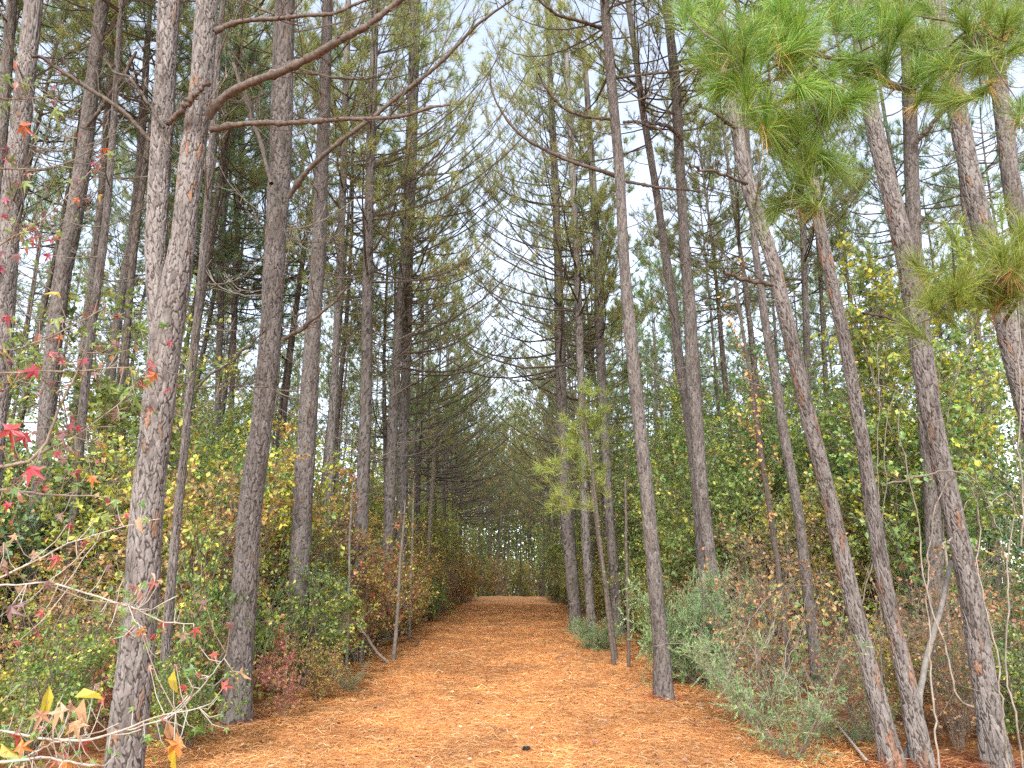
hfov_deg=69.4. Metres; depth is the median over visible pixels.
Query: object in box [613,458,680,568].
leafy shrub
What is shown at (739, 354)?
pine tree
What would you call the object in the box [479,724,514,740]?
fallen stick
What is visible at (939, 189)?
pine tree
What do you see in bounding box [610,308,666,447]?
pine tree
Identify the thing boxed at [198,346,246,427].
pine tree
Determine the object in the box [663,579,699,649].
bare shrub
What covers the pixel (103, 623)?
leafy shrub
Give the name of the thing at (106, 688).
leafy shrub
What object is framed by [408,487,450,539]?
leafy shrub
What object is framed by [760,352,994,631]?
leafy shrub
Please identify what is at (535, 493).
pine tree
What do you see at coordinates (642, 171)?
sky
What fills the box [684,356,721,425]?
pine tree
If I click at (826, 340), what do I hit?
pine tree
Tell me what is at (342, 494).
leafy shrub
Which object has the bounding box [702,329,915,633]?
leafy shrub
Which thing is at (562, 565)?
leafy shrub
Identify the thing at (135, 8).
pine tree
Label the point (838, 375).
pine tree
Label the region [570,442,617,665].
hardwood sapling
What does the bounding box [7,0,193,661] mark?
pine tree
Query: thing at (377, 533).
leafy shrub
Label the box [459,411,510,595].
pine tree
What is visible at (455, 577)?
bare shrub
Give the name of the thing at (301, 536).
pine tree
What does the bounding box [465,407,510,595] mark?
pine tree
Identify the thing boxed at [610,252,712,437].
pine tree
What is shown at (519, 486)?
pine tree
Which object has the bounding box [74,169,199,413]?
pine tree
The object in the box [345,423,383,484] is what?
pine tree
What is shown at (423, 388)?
pine tree
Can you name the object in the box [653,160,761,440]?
pine tree
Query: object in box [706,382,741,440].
pine tree
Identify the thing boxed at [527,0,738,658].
pine tree
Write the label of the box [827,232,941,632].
hardwood sapling
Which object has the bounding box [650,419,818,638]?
leafy shrub
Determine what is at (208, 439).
hardwood sapling
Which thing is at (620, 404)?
pine tree
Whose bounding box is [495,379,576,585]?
pine tree
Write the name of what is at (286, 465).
leafy shrub
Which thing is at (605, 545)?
leafy shrub
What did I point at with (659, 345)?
pine tree
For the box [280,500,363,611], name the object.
bare shrub
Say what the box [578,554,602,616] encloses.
bare shrub
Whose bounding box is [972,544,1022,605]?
evergreen shrub
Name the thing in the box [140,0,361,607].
pine tree
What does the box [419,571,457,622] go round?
leafy shrub
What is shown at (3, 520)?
leafy shrub
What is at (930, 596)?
hardwood sapling
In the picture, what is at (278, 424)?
hardwood sapling
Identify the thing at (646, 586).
leafy shrub
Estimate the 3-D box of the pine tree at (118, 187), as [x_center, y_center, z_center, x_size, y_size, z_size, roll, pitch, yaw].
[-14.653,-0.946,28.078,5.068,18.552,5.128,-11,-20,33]
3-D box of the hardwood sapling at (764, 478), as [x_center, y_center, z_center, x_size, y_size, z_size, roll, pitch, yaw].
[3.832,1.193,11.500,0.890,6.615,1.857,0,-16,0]
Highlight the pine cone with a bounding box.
[522,745,531,751]
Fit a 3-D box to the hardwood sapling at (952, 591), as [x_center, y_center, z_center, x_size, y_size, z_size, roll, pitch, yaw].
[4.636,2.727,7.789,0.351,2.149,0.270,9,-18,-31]
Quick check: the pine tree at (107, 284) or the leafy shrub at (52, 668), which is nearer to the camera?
the leafy shrub at (52, 668)
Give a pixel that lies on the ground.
(947, 744)
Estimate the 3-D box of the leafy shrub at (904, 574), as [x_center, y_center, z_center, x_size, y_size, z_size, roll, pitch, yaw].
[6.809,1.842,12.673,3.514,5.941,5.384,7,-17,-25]
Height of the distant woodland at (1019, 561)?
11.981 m
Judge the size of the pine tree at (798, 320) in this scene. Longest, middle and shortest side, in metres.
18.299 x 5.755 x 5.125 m
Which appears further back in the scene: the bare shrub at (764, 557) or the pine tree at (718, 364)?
the pine tree at (718, 364)
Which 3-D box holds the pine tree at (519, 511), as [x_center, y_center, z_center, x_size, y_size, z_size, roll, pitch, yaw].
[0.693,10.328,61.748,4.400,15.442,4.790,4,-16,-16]
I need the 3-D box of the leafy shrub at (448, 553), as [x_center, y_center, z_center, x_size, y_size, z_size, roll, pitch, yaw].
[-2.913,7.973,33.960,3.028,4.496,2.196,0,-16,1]
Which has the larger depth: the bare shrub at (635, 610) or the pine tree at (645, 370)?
the pine tree at (645, 370)
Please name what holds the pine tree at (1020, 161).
on the ground
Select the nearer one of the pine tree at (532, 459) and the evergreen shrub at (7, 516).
the evergreen shrub at (7, 516)
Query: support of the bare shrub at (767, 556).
on the ground
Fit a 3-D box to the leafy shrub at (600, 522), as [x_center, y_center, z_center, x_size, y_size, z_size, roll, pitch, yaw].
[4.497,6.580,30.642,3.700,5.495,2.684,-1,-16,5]
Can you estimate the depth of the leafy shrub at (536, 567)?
59.79 m
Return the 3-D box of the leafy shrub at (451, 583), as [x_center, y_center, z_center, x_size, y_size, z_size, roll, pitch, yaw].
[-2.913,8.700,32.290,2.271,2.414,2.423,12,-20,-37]
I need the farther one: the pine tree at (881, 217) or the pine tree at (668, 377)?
the pine tree at (668, 377)
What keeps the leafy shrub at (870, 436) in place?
on the ground
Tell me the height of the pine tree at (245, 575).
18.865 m
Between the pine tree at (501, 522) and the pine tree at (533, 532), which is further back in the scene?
the pine tree at (533, 532)
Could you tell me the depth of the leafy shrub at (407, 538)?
20.34 m
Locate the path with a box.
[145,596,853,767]
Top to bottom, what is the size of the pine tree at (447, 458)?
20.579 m
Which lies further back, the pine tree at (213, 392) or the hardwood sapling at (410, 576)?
the pine tree at (213, 392)
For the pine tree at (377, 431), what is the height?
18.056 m
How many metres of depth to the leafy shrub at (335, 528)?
15.86 m
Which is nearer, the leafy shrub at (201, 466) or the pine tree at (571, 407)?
the leafy shrub at (201, 466)
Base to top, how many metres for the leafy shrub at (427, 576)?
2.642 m
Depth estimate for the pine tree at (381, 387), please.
53.10 m
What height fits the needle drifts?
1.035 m
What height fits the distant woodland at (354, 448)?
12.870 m
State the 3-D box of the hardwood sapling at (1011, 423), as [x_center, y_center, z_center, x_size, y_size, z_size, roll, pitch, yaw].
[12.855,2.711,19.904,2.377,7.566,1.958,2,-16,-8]
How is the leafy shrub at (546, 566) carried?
on the ground
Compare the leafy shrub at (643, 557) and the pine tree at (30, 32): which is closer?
the pine tree at (30, 32)
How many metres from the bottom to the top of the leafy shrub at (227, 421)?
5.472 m
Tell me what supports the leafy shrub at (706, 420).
on the ground
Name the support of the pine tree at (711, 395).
on the ground
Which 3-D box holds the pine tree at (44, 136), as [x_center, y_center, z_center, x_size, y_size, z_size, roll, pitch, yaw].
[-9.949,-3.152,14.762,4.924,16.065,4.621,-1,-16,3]
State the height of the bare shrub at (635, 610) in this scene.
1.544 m
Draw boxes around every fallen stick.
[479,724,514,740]
[737,625,868,762]
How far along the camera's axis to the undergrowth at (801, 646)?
11.25 m
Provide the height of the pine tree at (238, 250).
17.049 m
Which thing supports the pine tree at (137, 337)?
on the ground
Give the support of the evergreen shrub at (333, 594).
on the ground
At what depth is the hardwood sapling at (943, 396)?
21.62 m
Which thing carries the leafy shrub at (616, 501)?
on the ground
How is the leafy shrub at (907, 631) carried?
on the ground
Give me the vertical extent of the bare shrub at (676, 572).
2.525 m
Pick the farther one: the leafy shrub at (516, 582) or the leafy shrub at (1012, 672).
the leafy shrub at (516, 582)
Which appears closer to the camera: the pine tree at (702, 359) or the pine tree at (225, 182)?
the pine tree at (225, 182)
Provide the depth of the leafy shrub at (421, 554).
23.58 m
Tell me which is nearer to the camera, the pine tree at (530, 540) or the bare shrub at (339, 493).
the bare shrub at (339, 493)
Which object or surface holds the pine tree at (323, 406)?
on the ground
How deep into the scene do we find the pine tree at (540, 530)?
65.80 m
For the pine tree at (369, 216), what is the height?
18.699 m
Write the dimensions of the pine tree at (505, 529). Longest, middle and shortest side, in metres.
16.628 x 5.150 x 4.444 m
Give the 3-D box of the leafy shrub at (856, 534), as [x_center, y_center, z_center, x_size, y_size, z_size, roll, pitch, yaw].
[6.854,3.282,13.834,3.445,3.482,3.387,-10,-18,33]
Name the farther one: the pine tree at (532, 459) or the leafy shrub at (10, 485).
the pine tree at (532, 459)
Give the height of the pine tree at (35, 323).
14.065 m
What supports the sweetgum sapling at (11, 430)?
on the ground
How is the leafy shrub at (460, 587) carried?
on the ground
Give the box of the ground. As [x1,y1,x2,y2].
[0,592,1023,767]
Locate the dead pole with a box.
[904,560,952,762]
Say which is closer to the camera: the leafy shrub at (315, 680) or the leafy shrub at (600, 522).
the leafy shrub at (315, 680)
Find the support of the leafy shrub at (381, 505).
on the ground
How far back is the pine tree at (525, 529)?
77.55 m
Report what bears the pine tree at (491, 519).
on the ground
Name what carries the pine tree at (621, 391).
on the ground
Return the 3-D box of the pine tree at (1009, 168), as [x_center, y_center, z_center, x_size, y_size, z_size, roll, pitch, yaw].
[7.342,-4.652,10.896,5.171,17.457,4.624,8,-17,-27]
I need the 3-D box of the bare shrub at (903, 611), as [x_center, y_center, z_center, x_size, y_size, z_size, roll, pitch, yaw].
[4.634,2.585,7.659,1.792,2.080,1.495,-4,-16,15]
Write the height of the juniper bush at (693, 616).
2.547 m
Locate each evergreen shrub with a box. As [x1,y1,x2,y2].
[0,434,170,661]
[259,543,356,666]
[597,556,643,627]
[920,462,1020,614]
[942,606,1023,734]
[951,405,1023,654]
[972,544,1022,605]
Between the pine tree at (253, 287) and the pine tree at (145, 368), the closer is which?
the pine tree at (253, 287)
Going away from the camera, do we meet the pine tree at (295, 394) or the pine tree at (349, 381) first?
the pine tree at (295, 394)
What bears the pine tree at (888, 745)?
on the ground
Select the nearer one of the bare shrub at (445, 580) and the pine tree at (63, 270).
the pine tree at (63, 270)
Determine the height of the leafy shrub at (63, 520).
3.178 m
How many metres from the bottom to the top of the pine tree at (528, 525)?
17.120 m
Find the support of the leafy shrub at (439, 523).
on the ground
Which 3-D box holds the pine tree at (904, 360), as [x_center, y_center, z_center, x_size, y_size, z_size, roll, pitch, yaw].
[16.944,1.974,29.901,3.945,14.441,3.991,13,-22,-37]
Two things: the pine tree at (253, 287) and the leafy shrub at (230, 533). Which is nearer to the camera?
the leafy shrub at (230, 533)
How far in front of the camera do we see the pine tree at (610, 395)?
50.66 m
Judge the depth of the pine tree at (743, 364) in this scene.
42.60 m
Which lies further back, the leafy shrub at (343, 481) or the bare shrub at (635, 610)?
the leafy shrub at (343, 481)
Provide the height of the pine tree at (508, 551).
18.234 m
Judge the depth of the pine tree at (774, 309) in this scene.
33.98 m
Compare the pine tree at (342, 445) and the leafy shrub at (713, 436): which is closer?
the leafy shrub at (713, 436)
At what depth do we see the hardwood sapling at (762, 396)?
24.09 m
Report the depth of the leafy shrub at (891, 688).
8.09 m
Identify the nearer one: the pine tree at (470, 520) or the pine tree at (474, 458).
the pine tree at (474, 458)
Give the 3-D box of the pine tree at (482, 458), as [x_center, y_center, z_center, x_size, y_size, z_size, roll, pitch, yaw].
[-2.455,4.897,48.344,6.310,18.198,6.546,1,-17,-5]
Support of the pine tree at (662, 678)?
on the ground
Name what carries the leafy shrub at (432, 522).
on the ground
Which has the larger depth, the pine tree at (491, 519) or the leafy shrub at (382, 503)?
the pine tree at (491, 519)
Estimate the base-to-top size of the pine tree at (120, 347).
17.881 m
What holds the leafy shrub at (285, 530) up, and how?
on the ground
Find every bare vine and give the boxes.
[721,584,810,731]
[748,346,928,681]
[887,300,1023,767]
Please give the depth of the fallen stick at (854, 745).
6.99 m
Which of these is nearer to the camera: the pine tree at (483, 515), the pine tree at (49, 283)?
the pine tree at (49, 283)
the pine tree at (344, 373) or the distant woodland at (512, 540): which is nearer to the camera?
the pine tree at (344, 373)
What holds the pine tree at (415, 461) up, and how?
on the ground
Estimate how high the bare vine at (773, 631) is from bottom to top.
4.529 m
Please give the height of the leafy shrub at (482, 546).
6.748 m
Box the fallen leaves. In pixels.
[10,599,974,767]
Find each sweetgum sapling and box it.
[0,60,121,273]
[0,287,192,525]
[0,499,251,767]
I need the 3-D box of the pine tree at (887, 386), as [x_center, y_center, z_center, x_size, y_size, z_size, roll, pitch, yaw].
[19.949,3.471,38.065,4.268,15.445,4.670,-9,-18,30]
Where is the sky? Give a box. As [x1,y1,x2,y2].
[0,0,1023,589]
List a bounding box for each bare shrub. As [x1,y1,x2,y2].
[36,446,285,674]
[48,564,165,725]
[162,511,235,615]
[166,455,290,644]
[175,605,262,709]
[222,482,333,629]
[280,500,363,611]
[302,592,365,677]
[310,481,355,566]
[423,547,460,614]
[430,557,463,612]
[434,557,460,609]
[491,560,517,595]
[523,563,547,595]
[552,572,566,599]
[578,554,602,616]
[619,580,644,631]
[661,544,696,616]
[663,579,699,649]
[682,539,839,722]
[712,504,817,637]
[714,498,849,665]
[787,597,901,738]
[788,555,872,655]
[865,531,1023,734]
[882,603,992,750]
[905,570,1014,690]
[922,592,1004,653]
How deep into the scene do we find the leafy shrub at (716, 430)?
27.62 m
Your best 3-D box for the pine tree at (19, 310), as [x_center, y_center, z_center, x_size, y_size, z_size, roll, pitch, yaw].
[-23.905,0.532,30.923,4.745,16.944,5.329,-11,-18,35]
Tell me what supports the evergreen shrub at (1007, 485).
on the ground
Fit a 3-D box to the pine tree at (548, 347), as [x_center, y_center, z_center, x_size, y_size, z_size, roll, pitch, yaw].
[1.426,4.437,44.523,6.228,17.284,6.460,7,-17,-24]
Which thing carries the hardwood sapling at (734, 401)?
on the ground
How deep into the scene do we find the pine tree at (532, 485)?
53.38 m
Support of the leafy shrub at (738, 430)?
on the ground
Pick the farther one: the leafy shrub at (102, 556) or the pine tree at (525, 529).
the pine tree at (525, 529)
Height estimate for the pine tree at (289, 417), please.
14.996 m
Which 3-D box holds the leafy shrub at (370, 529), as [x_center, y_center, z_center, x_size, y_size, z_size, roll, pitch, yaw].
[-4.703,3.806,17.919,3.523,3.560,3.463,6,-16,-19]
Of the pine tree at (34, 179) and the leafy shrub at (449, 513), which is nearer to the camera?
the pine tree at (34, 179)
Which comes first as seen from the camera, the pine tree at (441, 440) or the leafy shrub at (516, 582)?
the pine tree at (441, 440)
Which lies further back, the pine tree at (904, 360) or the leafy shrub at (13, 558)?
the pine tree at (904, 360)
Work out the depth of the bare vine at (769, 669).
6.96 m
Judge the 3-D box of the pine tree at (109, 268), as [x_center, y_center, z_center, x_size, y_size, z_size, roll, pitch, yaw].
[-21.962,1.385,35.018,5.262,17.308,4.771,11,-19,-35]
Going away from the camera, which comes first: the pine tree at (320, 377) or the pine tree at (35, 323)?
the pine tree at (35, 323)
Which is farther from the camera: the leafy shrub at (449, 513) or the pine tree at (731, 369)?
the pine tree at (731, 369)
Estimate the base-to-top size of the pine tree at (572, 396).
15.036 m
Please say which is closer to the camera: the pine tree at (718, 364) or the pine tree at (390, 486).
the pine tree at (390, 486)
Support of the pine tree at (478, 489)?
on the ground
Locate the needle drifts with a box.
[0,646,1023,767]
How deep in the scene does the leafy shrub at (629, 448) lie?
21.56 m
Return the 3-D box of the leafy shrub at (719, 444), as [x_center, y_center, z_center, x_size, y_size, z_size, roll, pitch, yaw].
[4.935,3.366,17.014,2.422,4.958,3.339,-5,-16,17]
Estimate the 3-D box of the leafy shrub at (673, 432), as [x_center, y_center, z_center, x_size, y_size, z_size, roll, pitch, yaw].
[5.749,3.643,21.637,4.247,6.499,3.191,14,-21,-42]
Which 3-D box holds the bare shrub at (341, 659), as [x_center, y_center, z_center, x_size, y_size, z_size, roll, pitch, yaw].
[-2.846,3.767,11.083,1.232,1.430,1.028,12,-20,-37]
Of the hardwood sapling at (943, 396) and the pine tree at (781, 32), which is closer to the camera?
the pine tree at (781, 32)
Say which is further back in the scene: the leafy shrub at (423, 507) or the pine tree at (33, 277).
the leafy shrub at (423, 507)
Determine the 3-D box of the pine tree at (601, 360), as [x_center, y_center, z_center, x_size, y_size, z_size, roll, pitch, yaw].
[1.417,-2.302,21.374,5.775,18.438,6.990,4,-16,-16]
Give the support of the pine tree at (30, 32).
on the ground
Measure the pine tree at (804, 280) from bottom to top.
14.361 m
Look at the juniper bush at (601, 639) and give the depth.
15.33 m
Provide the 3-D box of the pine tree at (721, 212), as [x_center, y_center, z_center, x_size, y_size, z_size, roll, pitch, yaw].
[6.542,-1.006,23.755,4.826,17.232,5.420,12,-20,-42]
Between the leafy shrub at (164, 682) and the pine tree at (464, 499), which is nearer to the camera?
the leafy shrub at (164, 682)
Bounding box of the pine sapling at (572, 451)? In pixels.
[527,375,617,659]
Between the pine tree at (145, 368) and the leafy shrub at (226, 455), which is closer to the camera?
the leafy shrub at (226, 455)
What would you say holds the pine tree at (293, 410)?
on the ground
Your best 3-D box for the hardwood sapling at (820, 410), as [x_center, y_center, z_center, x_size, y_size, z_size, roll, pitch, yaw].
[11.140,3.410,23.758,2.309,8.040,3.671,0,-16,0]
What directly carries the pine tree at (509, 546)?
on the ground
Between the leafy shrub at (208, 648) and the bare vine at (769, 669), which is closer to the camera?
the bare vine at (769, 669)
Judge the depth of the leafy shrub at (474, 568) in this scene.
39.45 m
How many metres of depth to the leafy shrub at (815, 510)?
13.45 m
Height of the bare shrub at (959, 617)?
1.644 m
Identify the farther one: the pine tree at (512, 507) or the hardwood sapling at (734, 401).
the pine tree at (512, 507)
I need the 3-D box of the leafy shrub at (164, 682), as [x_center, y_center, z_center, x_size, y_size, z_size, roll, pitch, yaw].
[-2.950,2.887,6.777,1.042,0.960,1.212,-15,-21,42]
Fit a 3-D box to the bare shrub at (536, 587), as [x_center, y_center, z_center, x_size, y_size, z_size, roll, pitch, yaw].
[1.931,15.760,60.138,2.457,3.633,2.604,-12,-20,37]
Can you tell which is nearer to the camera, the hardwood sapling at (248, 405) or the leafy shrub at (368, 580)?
the leafy shrub at (368, 580)
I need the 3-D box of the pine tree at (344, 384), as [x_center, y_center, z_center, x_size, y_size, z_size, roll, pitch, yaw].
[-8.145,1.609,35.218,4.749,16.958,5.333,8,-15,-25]
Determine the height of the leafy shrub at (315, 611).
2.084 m
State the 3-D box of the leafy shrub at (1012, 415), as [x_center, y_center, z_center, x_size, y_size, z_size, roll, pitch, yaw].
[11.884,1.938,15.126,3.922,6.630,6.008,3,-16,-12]
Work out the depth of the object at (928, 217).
22.31 m
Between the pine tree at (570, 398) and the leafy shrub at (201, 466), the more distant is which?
the pine tree at (570, 398)
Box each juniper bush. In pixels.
[319,647,371,690]
[561,615,635,652]
[617,555,779,692]
[641,645,707,674]
[659,595,878,765]
[669,610,827,727]
[776,675,903,748]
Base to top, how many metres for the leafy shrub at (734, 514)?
5.473 m
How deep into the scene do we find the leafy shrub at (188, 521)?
9.92 m
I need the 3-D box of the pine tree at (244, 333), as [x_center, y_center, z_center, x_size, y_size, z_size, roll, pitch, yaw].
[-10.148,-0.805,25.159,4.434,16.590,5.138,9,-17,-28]
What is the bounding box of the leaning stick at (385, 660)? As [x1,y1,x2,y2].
[350,616,389,663]
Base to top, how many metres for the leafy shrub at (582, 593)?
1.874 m
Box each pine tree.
[0,0,117,416]
[0,0,132,301]
[0,0,146,441]
[0,0,148,503]
[0,0,179,469]
[0,0,194,517]
[0,0,320,627]
[1,0,175,498]
[3,184,106,485]
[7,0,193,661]
[7,165,107,415]
[10,294,78,423]
[12,271,45,366]
[14,239,37,331]
[14,251,112,458]
[20,0,219,660]
[25,0,449,767]
[39,0,255,621]
[39,84,233,453]
[46,143,196,445]
[63,311,142,445]
[73,139,171,589]
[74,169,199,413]
[80,53,247,369]
[88,300,147,416]
[99,0,347,481]
[111,184,258,401]
[116,326,179,440]
[118,27,303,475]
[119,29,306,525]
[128,310,199,414]
[136,0,306,743]
[138,62,311,420]
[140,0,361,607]
[145,165,259,401]
[167,60,331,439]
[180,0,431,684]
[180,289,255,427]
[184,151,292,443]
[184,254,289,421]
[192,0,364,483]
[196,106,332,440]
[197,367,214,415]
[198,307,252,430]
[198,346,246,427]
[207,0,512,726]
[227,149,352,487]
[232,28,395,592]
[235,252,327,459]
[235,284,321,449]
[236,348,296,444]
[242,50,445,494]
[262,101,425,534]
[270,365,322,458]
[271,320,347,445]
[271,380,318,447]
[278,278,377,466]
[278,291,330,447]
[285,0,516,621]
[286,0,573,659]
[298,249,393,486]
[315,379,354,466]
[316,135,536,535]
[317,320,377,464]
[317,344,380,487]
[324,382,381,480]
[326,0,570,640]
[339,0,533,635]
[339,132,504,520]
[339,434,371,489]
[342,361,388,452]
[343,297,415,491]
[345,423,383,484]
[356,326,423,451]
[371,317,433,485]
[372,265,510,548]
[373,183,531,565]
[380,214,545,542]
[380,330,449,519]
[382,233,512,532]
[408,258,526,526]
[408,385,460,489]
[409,301,519,554]
[410,337,468,507]
[412,361,471,536]
[415,0,620,633]
[415,0,651,637]
[420,347,521,555]
[433,348,521,549]
[437,318,534,557]
[437,335,518,549]
[437,357,523,545]
[439,394,514,555]
[458,416,476,554]
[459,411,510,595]
[459,450,493,594]
[461,0,669,636]
[462,170,656,620]
[462,457,504,586]
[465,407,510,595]
[470,386,528,595]
[471,420,516,592]
[474,456,507,569]
[475,226,629,584]
[475,403,516,595]
[478,163,664,533]
[480,264,615,540]
[481,0,717,701]
[484,278,612,610]
[484,320,577,600]
[484,450,507,593]
[486,426,529,595]
[487,371,558,596]
[489,409,527,595]
[491,318,600,548]
[492,326,596,540]
[493,399,558,595]
[493,507,519,588]
[494,400,560,593]
[494,512,524,594]
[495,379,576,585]
[497,419,535,595]
[499,447,538,595]
[502,355,579,597]
[505,383,576,590]
[507,448,540,596]
[507,473,537,584]
[509,481,545,586]
[525,433,550,595]
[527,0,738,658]
[527,483,546,581]
[545,0,774,670]
[566,308,630,501]
[571,316,630,451]
[584,296,666,483]
[595,239,710,460]
[608,295,657,455]
[609,0,878,689]
[609,332,676,452]
[609,376,631,452]
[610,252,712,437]
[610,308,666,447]
[616,69,818,452]
[623,213,724,458]
[626,289,713,430]
[634,118,781,434]
[638,263,730,427]
[640,31,824,640]
[647,0,1015,767]
[647,389,678,444]
[648,374,674,440]
[652,273,749,433]
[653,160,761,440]
[660,8,878,497]
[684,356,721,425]
[689,0,906,767]
[700,256,791,418]
[700,349,750,450]
[705,374,719,421]
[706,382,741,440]
[710,334,762,438]
[719,337,785,416]
[720,206,832,412]
[721,330,772,415]
[726,53,897,461]
[745,223,857,409]
[755,310,830,422]
[768,331,823,431]
[769,255,891,465]
[772,0,1005,682]
[782,1,936,767]
[791,164,904,401]
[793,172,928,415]
[794,302,843,425]
[796,0,999,615]
[829,345,899,442]
[834,148,987,463]
[840,0,1023,640]
[845,0,1023,443]
[863,328,914,495]
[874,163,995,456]
[880,271,965,419]
[898,265,996,560]
[910,0,1023,349]
[921,79,1023,477]
[925,260,1005,567]
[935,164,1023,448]
[973,0,1023,176]
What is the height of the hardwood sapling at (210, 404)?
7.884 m
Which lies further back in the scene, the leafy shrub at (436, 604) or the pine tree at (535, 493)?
the pine tree at (535, 493)
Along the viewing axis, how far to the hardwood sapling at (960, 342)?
13.48 m
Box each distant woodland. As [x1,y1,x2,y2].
[6,369,383,561]
[370,376,659,596]
[649,394,1023,601]
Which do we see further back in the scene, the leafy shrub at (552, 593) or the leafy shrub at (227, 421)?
the leafy shrub at (552, 593)
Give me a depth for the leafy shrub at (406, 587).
16.49 m
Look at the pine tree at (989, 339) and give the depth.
37.20 m
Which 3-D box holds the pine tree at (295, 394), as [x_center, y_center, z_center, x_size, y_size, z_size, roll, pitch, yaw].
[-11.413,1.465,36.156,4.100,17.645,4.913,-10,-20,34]
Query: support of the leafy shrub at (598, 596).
on the ground
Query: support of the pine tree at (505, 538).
on the ground
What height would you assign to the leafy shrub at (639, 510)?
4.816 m
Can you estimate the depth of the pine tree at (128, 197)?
25.85 m
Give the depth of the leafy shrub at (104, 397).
11.52 m
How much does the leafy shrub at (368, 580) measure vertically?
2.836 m
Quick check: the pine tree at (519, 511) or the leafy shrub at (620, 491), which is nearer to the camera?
the leafy shrub at (620, 491)
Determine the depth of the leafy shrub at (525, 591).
64.64 m
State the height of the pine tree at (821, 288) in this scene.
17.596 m
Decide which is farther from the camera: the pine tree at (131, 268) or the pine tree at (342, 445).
the pine tree at (342, 445)
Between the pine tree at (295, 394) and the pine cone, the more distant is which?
the pine tree at (295, 394)
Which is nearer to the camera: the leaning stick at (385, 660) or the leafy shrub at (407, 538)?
the leaning stick at (385, 660)
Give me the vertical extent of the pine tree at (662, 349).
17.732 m
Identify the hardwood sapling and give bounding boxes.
[1,307,42,497]
[130,380,209,477]
[170,414,198,465]
[189,400,226,461]
[189,421,246,465]
[191,389,227,440]
[205,382,276,467]
[213,406,281,467]
[342,473,368,668]
[380,499,420,660]
[397,468,429,640]
[422,404,442,621]
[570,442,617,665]
[588,478,601,549]
[615,478,635,667]
[649,435,672,503]
[659,395,716,505]
[660,372,719,478]
[716,258,792,680]
[719,373,773,449]
[739,371,800,455]
[810,213,1016,623]
[813,386,905,473]
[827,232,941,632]
[871,257,1023,618]
[895,336,1019,555]
[919,574,953,733]
[923,539,957,733]
[937,356,1020,618]
[938,362,1015,612]
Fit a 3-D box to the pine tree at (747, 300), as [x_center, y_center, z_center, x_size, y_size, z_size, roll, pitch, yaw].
[5.629,-1.691,17.601,4.254,15.410,4.669,-7,-17,23]
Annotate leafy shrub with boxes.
[0,416,241,657]
[0,449,61,623]
[0,456,52,526]
[0,469,54,636]
[0,506,15,528]
[0,534,113,693]
[0,589,117,767]
[0,602,120,733]
[0,659,52,766]
[2,295,129,499]
[4,259,255,632]
[7,389,136,513]
[16,456,130,604]
[25,398,172,516]
[45,419,312,661]
[50,634,117,738]
[131,428,354,623]
[149,648,252,761]
[156,494,295,718]
[162,432,279,601]
[165,393,250,555]
[175,405,334,594]
[208,408,363,648]
[222,499,353,585]
[222,548,380,687]
[253,618,307,692]
[254,627,308,717]
[260,562,361,650]
[274,465,385,574]
[276,511,424,663]
[291,628,349,700]
[310,530,392,651]
[313,463,383,587]
[314,462,446,545]
[332,509,394,568]
[333,547,417,647]
[335,454,395,550]
[335,461,394,528]
[339,549,438,646]
[343,464,416,540]
[368,508,433,593]
[391,551,437,636]
[394,511,472,582]
[405,541,444,628]
[407,476,460,571]
[407,525,443,622]
[407,530,471,607]
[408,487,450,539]
[408,494,459,554]
[411,591,438,625]
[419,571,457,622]
[423,493,476,553]
[427,585,450,619]
[430,556,462,606]
[432,508,481,579]
[438,539,472,598]
[443,531,479,596]
[450,563,475,602]
[454,545,486,602]
[461,562,480,599]
[465,526,493,596]
[465,568,485,600]
[475,552,504,595]
[498,553,541,595]
[510,558,541,596]
[522,503,561,584]
[529,495,580,589]
[539,551,563,577]
[543,514,599,608]
[543,577,563,602]
[546,523,581,600]
[553,549,576,602]
[556,558,601,597]
[557,584,567,608]
[561,559,609,620]
[563,567,598,614]
[572,510,614,578]
[577,488,633,558]
[577,547,646,604]
[579,435,667,568]
[579,511,641,625]
[579,520,602,573]
[592,441,681,575]
[593,512,631,581]
[595,557,647,630]
[598,453,696,610]
[600,413,687,585]
[608,562,691,630]
[611,451,630,512]
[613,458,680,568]
[619,380,819,642]
[619,514,696,601]
[624,585,694,645]
[647,401,718,570]
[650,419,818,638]
[658,387,854,618]
[658,406,805,492]
[660,394,827,589]
[671,428,783,613]
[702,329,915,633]
[703,406,865,582]
[704,422,740,493]
[705,416,741,469]
[718,452,889,654]
[742,319,1023,645]
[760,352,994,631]
[760,382,836,494]
[779,473,983,622]
[782,470,919,640]
[783,361,1022,618]
[830,387,919,585]
[839,387,981,577]
[841,606,957,720]
[870,607,963,683]
[925,605,1023,749]
[982,352,1023,543]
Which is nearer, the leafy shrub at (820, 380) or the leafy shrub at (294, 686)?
the leafy shrub at (294, 686)
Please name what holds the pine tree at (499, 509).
on the ground
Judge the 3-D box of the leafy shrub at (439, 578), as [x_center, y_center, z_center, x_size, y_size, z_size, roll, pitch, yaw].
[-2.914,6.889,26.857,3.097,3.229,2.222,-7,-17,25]
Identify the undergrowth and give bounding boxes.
[0,549,466,727]
[562,556,1023,696]

